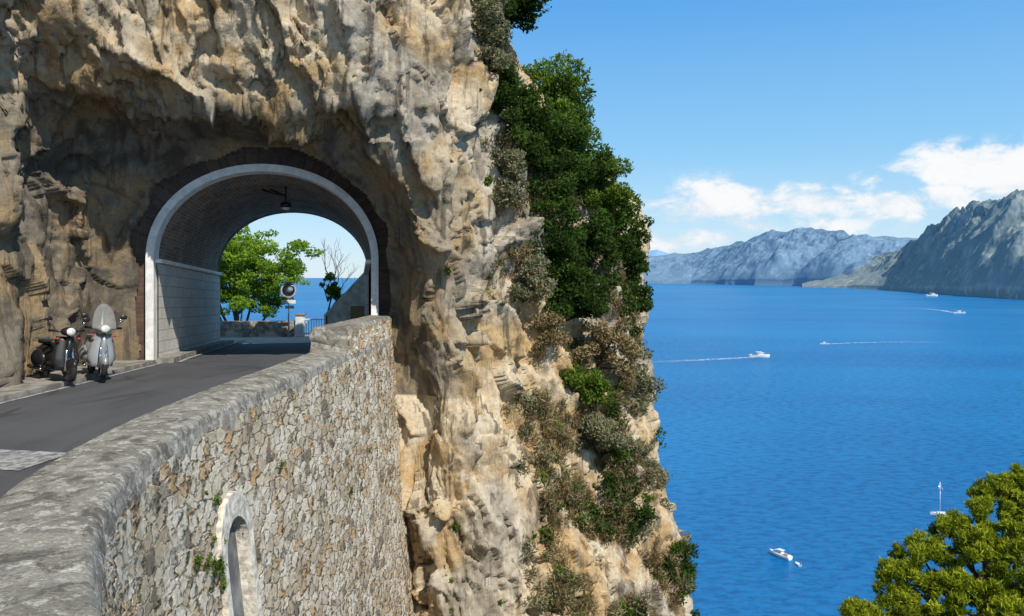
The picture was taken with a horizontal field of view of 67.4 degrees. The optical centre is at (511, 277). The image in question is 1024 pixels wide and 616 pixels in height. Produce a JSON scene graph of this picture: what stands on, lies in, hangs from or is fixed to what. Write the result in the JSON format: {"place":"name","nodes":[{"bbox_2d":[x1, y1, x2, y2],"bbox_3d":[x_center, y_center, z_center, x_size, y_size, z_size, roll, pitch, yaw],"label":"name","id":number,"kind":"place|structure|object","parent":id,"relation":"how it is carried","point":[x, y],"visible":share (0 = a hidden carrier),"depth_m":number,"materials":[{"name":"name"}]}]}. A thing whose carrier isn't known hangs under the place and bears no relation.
{"place":"outdoors","nodes":[
{"label":"outdoors","id":0,"kind":"place"},
{"bbox_2d":[0,360,155,401],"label":"kerbside pavement","id":1,"kind":"structure","parent":0,"point":[38,383],"depth_m":16.39,"materials":[{"name":"concrete"}]},
{"bbox_2d":[27,316,90,382],"bbox_3d":[-9.622,1.501,16.270,1.867,1.361,0.894,0,-5,38],"label":"parked scooter","id":2,"kind":"object","parent":1,"relation":"on","point":[57,353],"visible":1,"depth_m":15.94,"materials":[{"name":"metal"}]},
{"bbox_2d":[78,313,127,378],"bbox_3d":[-9.128,1.382,16.974,0.912,1.599,1.903,6,-4,-38],"label":"parked scooter","id":3,"kind":"object","parent":1,"relation":"on","point":[97,350],"visible":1,"depth_m":16.53,"materials":[{"name":"metal"}]},
{"bbox_2d":[0,340,310,497],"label":"road","id":4,"kind":"structure","parent":0,"point":[39,430],"depth_m":14.09,"materials":[{"name":"grey asphalt"}]},
{"bbox_2d":[220,335,310,342],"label":"terrace ground","id":5,"kind":"structure","parent":0,"point":[305,339],"depth_m":33.14,"materials":[{"name":"grey concrete"}]},
{"bbox_2d":[220,321,294,336],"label":"stone parapet","id":6,"kind":"structure","parent":5,"relation":"on","point":[253,328],"depth_m":35.59,"materials":[{"name":"grey stone"}]},
{"bbox_2d":[281,282,295,336],"bbox_3d":[-10.136,1.475,34.819,0.680,2.515,0.235,0,0,-10],"label":"traffic mirror","id":7,"kind":"object","parent":5,"relation":"on","point":[288,290],"visible":1,"depth_m":34.82,"materials":[{"name":"silver metal"}]},
{"bbox_2d":[294,313,325,336],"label":"white gate","id":8,"kind":"structure","parent":5,"relation":"on","point":[300,319],"depth_m":35.72,"materials":[{"name":"paint"}]},
{"bbox_2d":[320,238,359,323],"bbox_3d":[-7.498,0.451,34.427,2.710,4.541,1.781,0,0,18],"label":"bare tree","id":9,"kind":"object","parent":5,"relation":"on","point":[337,266],"visible":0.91,"depth_m":34.36,"materials":[{"name":"brown plant"}]},
{"bbox_2d":[327,275,366,323],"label":"walls","id":10,"kind":"structure","parent":5,"relation":"on","point":[355,295],"depth_m":33.91,"materials":[{"name":"grey concrete"}]},
{"bbox_2d":[323,272,363,316],"bbox_3d":[-7.289,0.446,35.607,2.354,2.559,3.700,0,0,-6],"label":"coping","id":11,"kind":"object","parent":10,"relation":"attached to","point":[342,296],"visible":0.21,"depth_m":33.75,"materials":[{"name":"white paint"}]},
{"bbox_2d":[319,272,341,301],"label":"shrub","id":12,"kind":"object","parent":11,"relation":"on","point":[333,290],"visible":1,"depth_m":33.88,"materials":[{"name":"green plant"}]},
{"bbox_2d":[350,306,363,318],"bbox_3d":[-6.826,2.020,33.916,0.600,1.500,0.060,0,0,-6],"label":"door","id":13,"kind":"structure","parent":10,"relation":"attached to","point":[356,312],"depth_m":33.88,"materials":[{"name":"brown wood"}]},
{"bbox_2d":[0,0,692,615],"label":"rock cliff","id":14,"kind":"structure","parent":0,"point":[112,112],"depth_m":19.46,"materials":[{"name":"stone"}]},
{"bbox_2d":[129,147,390,362],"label":"road tunnel","id":15,"kind":"structure","parent":14,"relation":"in","point":[194,220],"depth_m":21.62,"materials":[{"name":"concrete"}]},
{"bbox_2d":[262,186,290,209],"bbox_3d":[-7.138,-2.435,23.468,0.834,0.770,0.594,0,0,11],"label":"tunnel lamp","id":16,"kind":"object","parent":15,"relation":"attached to","point":[285,205],"visible":0.99,"depth_m":23.34,"materials":[{"name":"black plastic"}]},
{"bbox_2d":[219,224,324,343],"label":"broadleaf deciduous tree","id":17,"kind":"object","parent":14,"relation":"on","point":[235,278],"visible":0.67,"depth_m":40.83,"materials":[{"name":"broad green leaves"},{"name":"bark"}]},
{"bbox_2d":[422,70,536,612],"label":"buttress weeds","id":18,"kind":"object","parent":14,"relation":"attached to","point":[456,525],"visible":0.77,"depth_m":20.22,"materials":[{"name":"green plant"}]},
{"bbox_2d":[471,0,516,71],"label":"shrub","id":19,"kind":"object","parent":14,"relation":"on","point":[487,15],"visible":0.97,"depth_m":20.70,"materials":[{"name":"green plant"}]},
{"bbox_2d":[489,62,523,126],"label":"shrub","id":20,"kind":"object","parent":14,"relation":"on","point":[506,100],"visible":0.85,"depth_m":21.32,"materials":[{"name":"green plant"}]},
{"bbox_2d":[470,0,551,33],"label":"evergreen tree","id":21,"kind":"object","parent":14,"relation":"on","point":[517,11],"visible":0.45,"depth_m":22.17,"materials":[{"name":"green plant"}]},
{"bbox_2d":[494,147,528,209],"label":"shrub","id":22,"kind":"object","parent":14,"relation":"on","point":[513,165],"visible":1,"depth_m":21.56,"materials":[{"name":"green plant"}]},
{"bbox_2d":[507,254,557,304],"bbox_3d":[0.596,0.050,21.849,1.466,1.509,1.121,0,0,16],"label":"shrub","id":23,"kind":"object","parent":14,"relation":"on","point":[522,292],"visible":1,"depth_m":21.76,"materials":[{"name":"green plant"}]},
{"bbox_2d":[498,82,580,175],"bbox_3d":[0.433,-3.911,22.786,3.149,3.894,2.448,0,0,14],"label":"evergreen tree","id":24,"kind":"object","parent":14,"relation":"on","point":[536,119],"visible":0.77,"depth_m":22.34,"materials":[{"name":"green plant"}]},
{"bbox_2d":[530,308,573,357],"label":"shrub","id":25,"kind":"object","parent":14,"relation":"on","point":[542,322],"visible":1,"depth_m":22.02,"materials":[{"name":"green plant"}]},
{"bbox_2d":[519,169,586,267],"bbox_3d":[0.929,-1.697,22.834,2.645,3.052,2.128,0,0,0],"label":"shrub","id":26,"kind":"object","parent":14,"relation":"on","point":[558,234],"visible":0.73,"depth_m":22.48,"materials":[{"name":"green plant"}]},
{"bbox_2d":[520,49,602,146],"bbox_3d":[1.315,-4.842,24.234,2.974,4.571,2.697,0,0,27],"label":"evergreen tree","id":27,"kind":"object","parent":14,"relation":"on","point":[562,89],"visible":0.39,"depth_m":23.66,"materials":[{"name":"green plant"}]},
{"bbox_2d":[543,243,614,322],"bbox_3d":[1.922,0.112,22.784,2.332,2.658,1.856,0,0,-27],"label":"shrub","id":28,"kind":"object","parent":14,"relation":"on","point":[576,282],"visible":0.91,"depth_m":22.53,"materials":[{"name":"green plant"}]},
{"bbox_2d":[544,118,614,196],"bbox_3d":[1.605,-3.275,23.959,3.005,3.637,2.575,0,0,36],"label":"evergreen tree","id":29,"kind":"object","parent":14,"relation":"on","point":[578,140],"visible":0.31,"depth_m":23.39,"materials":[{"name":"green plant"}]},
{"bbox_2d":[560,362,615,406],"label":"shrub","id":30,"kind":"object","parent":14,"relation":"on","point":[595,381],"visible":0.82,"depth_m":22.57,"materials":[{"name":"green plant"}]},
{"bbox_2d":[480,135,696,615],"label":"ledge plants","id":31,"kind":"object","parent":14,"relation":"on","point":[526,400],"visible":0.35,"depth_m":21.52,"materials":[{"name":"green plant"}]},
{"bbox_2d":[491,128,695,615],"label":"dry grass tufts","id":32,"kind":"object","parent":14,"relation":"on","point":[564,443],"visible":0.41,"depth_m":21.87,"materials":[{"name":"green plant"}]},
{"bbox_2d":[569,208,622,285],"bbox_3d":[2.507,-0.940,24.134,2.054,2.529,1.762,0,0,0],"label":"shrub","id":33,"kind":"object","parent":14,"relation":"on","point":[599,238],"visible":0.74,"depth_m":23.81,"materials":[{"name":"green plant"}]},
{"bbox_2d":[572,410,629,451],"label":"shrub","id":34,"kind":"object","parent":14,"relation":"on","point":[603,433],"visible":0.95,"depth_m":22.32,"materials":[{"name":"green plant"}]},
{"bbox_2d":[508,82,701,615],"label":"cliff undergrowth","id":35,"kind":"object","parent":14,"relation":"on","point":[647,512],"visible":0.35,"depth_m":22.83,"materials":[{"name":"green plant"}]},
{"bbox_2d":[569,316,642,378],"bbox_3d":[2.849,2.127,23.479,2.314,1.946,1.481,0,0,0],"label":"shrub","id":36,"kind":"object","parent":14,"relation":"on","point":[626,346],"visible":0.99,"depth_m":23.25,"materials":[{"name":"leaves"},{"name":"bark"}]},
{"bbox_2d":[524,343,687,615],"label":"ivy and weeds","id":37,"kind":"object","parent":14,"relation":"on","point":[646,497],"visible":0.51,"depth_m":21.53,"materials":[{"name":"green plant"}]},
{"bbox_2d":[578,148,644,231],"bbox_3d":[2.948,-2.854,24.891,2.692,2.793,2.083,0,0,0],"label":"shrub","id":38,"kind":"object","parent":14,"relation":"on","point":[621,196],"visible":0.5,"depth_m":24.55,"materials":[{"name":"green plant"}]},
{"bbox_2d":[599,186,654,269],"bbox_3d":[3.630,-1.639,25.901,2.514,2.847,2.228,0,0,-43],"label":"shrub","id":39,"kind":"object","parent":14,"relation":"on","point":[631,238],"visible":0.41,"depth_m":25.30,"materials":[{"name":"green plant"}]},
{"bbox_2d":[621,245,653,313],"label":"shrub","id":40,"kind":"object","parent":14,"relation":"on","point":[633,270],"visible":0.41,"depth_m":26.18,"materials":[{"name":"green plant"}]},
{"bbox_2d":[621,433,659,476],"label":"shrub","id":41,"kind":"object","parent":14,"relation":"on","point":[634,447],"visible":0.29,"depth_m":23.72,"materials":[{"name":"green plant"}]},
{"bbox_2d":[621,346,666,414],"bbox_3d":[4.023,3.363,24.687,1.880,2.359,1.522,0,0,16],"label":"shrub","id":42,"kind":"object","parent":14,"relation":"on","point":[642,396],"visible":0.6,"depth_m":24.42,"materials":[{"name":"green plant"}]},
{"bbox_2d":[655,461,672,510],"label":"shrub","id":43,"kind":"object","parent":14,"relation":"on","point":[665,478],"visible":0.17,"depth_m":24.25,"materials":[{"name":"green plant"}]},
{"bbox_2d":[665,538,699,605],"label":"shrub","id":44,"kind":"object","parent":14,"relation":"on","point":[691,566],"visible":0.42,"depth_m":23.23,"materials":[{"name":"green plant"}]},
{"bbox_2d":[220,278,1023,615],"bbox_3d":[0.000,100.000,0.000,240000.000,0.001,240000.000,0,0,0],"label":"sea","id":45,"kind":"structure","parent":0,"point":[838,460],"depth_m":532.52,"materials":[{"name":"liquid"}]},
{"bbox_2d":[748,351,769,357],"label":"motorboat","id":46,"kind":"object","parent":45,"relation":"on","point":[759,354],"visible":0.93,"depth_m":954.63,"materials":[{"name":"white plastic"}]},
{"bbox_2d":[770,548,792,560],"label":"motorboat","id":47,"kind":"object","parent":45,"relation":"on","point":[780,552],"visible":1,"depth_m":274.14,"materials":[{"name":"white plastic"}]},
{"bbox_2d":[925,293,937,296],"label":"motorboat","id":48,"kind":"object","parent":45,"relation":"on","point":[931,295],"visible":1,"depth_m":3992.38,"materials":[{"name":"white plastic"}]},
{"bbox_2d":[930,483,949,515],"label":"sailboat","id":49,"kind":"object","parent":45,"relation":"on","point":[934,513],"visible":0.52,"depth_m":322.38,"materials":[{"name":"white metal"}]},
{"bbox_2d":[954,310,965,313],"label":"motorboat","id":50,"kind":"object","parent":45,"relation":"on","point":[958,312],"visible":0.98,"depth_m":2114.28,"materials":[{"name":"white plastic"}]},
{"bbox_2d":[236,0,1023,277],"label":"sky","id":51,"kind":"structure","parent":0,"point":[737,120],"materials":[{"name":"blue"}]},
{"bbox_2d":[649,250,669,255],"bbox_3d":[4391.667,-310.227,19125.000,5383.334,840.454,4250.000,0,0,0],"label":"mountain","id":52,"kind":"structure","parent":0,"point":[655,252],"depth_m":19715.07,"materials":[{"name":"blue stone"}]},
{"bbox_2d":[642,227,917,285],"bbox_3d":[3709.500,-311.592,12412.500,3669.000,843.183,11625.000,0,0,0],"label":"mountain","id":53,"kind":"structure","parent":0,"point":[795,256],"depth_m":9995.46,"materials":[{"name":"stone"}]},
{"bbox_2d":[802,189,1023,299],"bbox_3d":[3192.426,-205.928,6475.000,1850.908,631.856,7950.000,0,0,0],"label":"mountain","id":54,"kind":"structure","parent":0,"point":[974,248],"depth_m":4696.01,"materials":[{"name":"stone"}]},
{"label":"hillside","id":55,"kind":"structure","parent":0,"visible":0},
{"bbox_2d":[0,336,415,615],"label":"stone retaining wall","id":56,"kind":"structure","parent":55,"relation":"on","point":[114,521],"depth_m":9.62,"materials":[{"name":"stone"}]},
{"bbox_2d":[216,491,262,615],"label":"arched surround","id":57,"kind":"object","parent":56,"relation":"attached to","point":[233,505],"visible":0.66,"depth_m":9.54,"materials":[{"name":"stone"}]},
{"bbox_2d":[193,402,370,615],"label":"wall weeds","id":58,"kind":"object","parent":56,"relation":"attached to","point":[217,501],"depth_m":8.40,"materials":[{"name":"green plant"}]},
{"bbox_2d":[309,315,392,357],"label":"parapet end block","id":59,"kind":"structure","parent":56,"relation":"on","point":[351,336],"depth_m":16.86,"materials":[{"name":"stone"}]},
{"bbox_2d":[836,462,1023,615],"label":"stone pine","id":60,"kind":"object","parent":55,"relation":"on","point":[991,588],"visible":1,"depth_m":27.69,"materials":[{"name":"green plant"}]}
]}

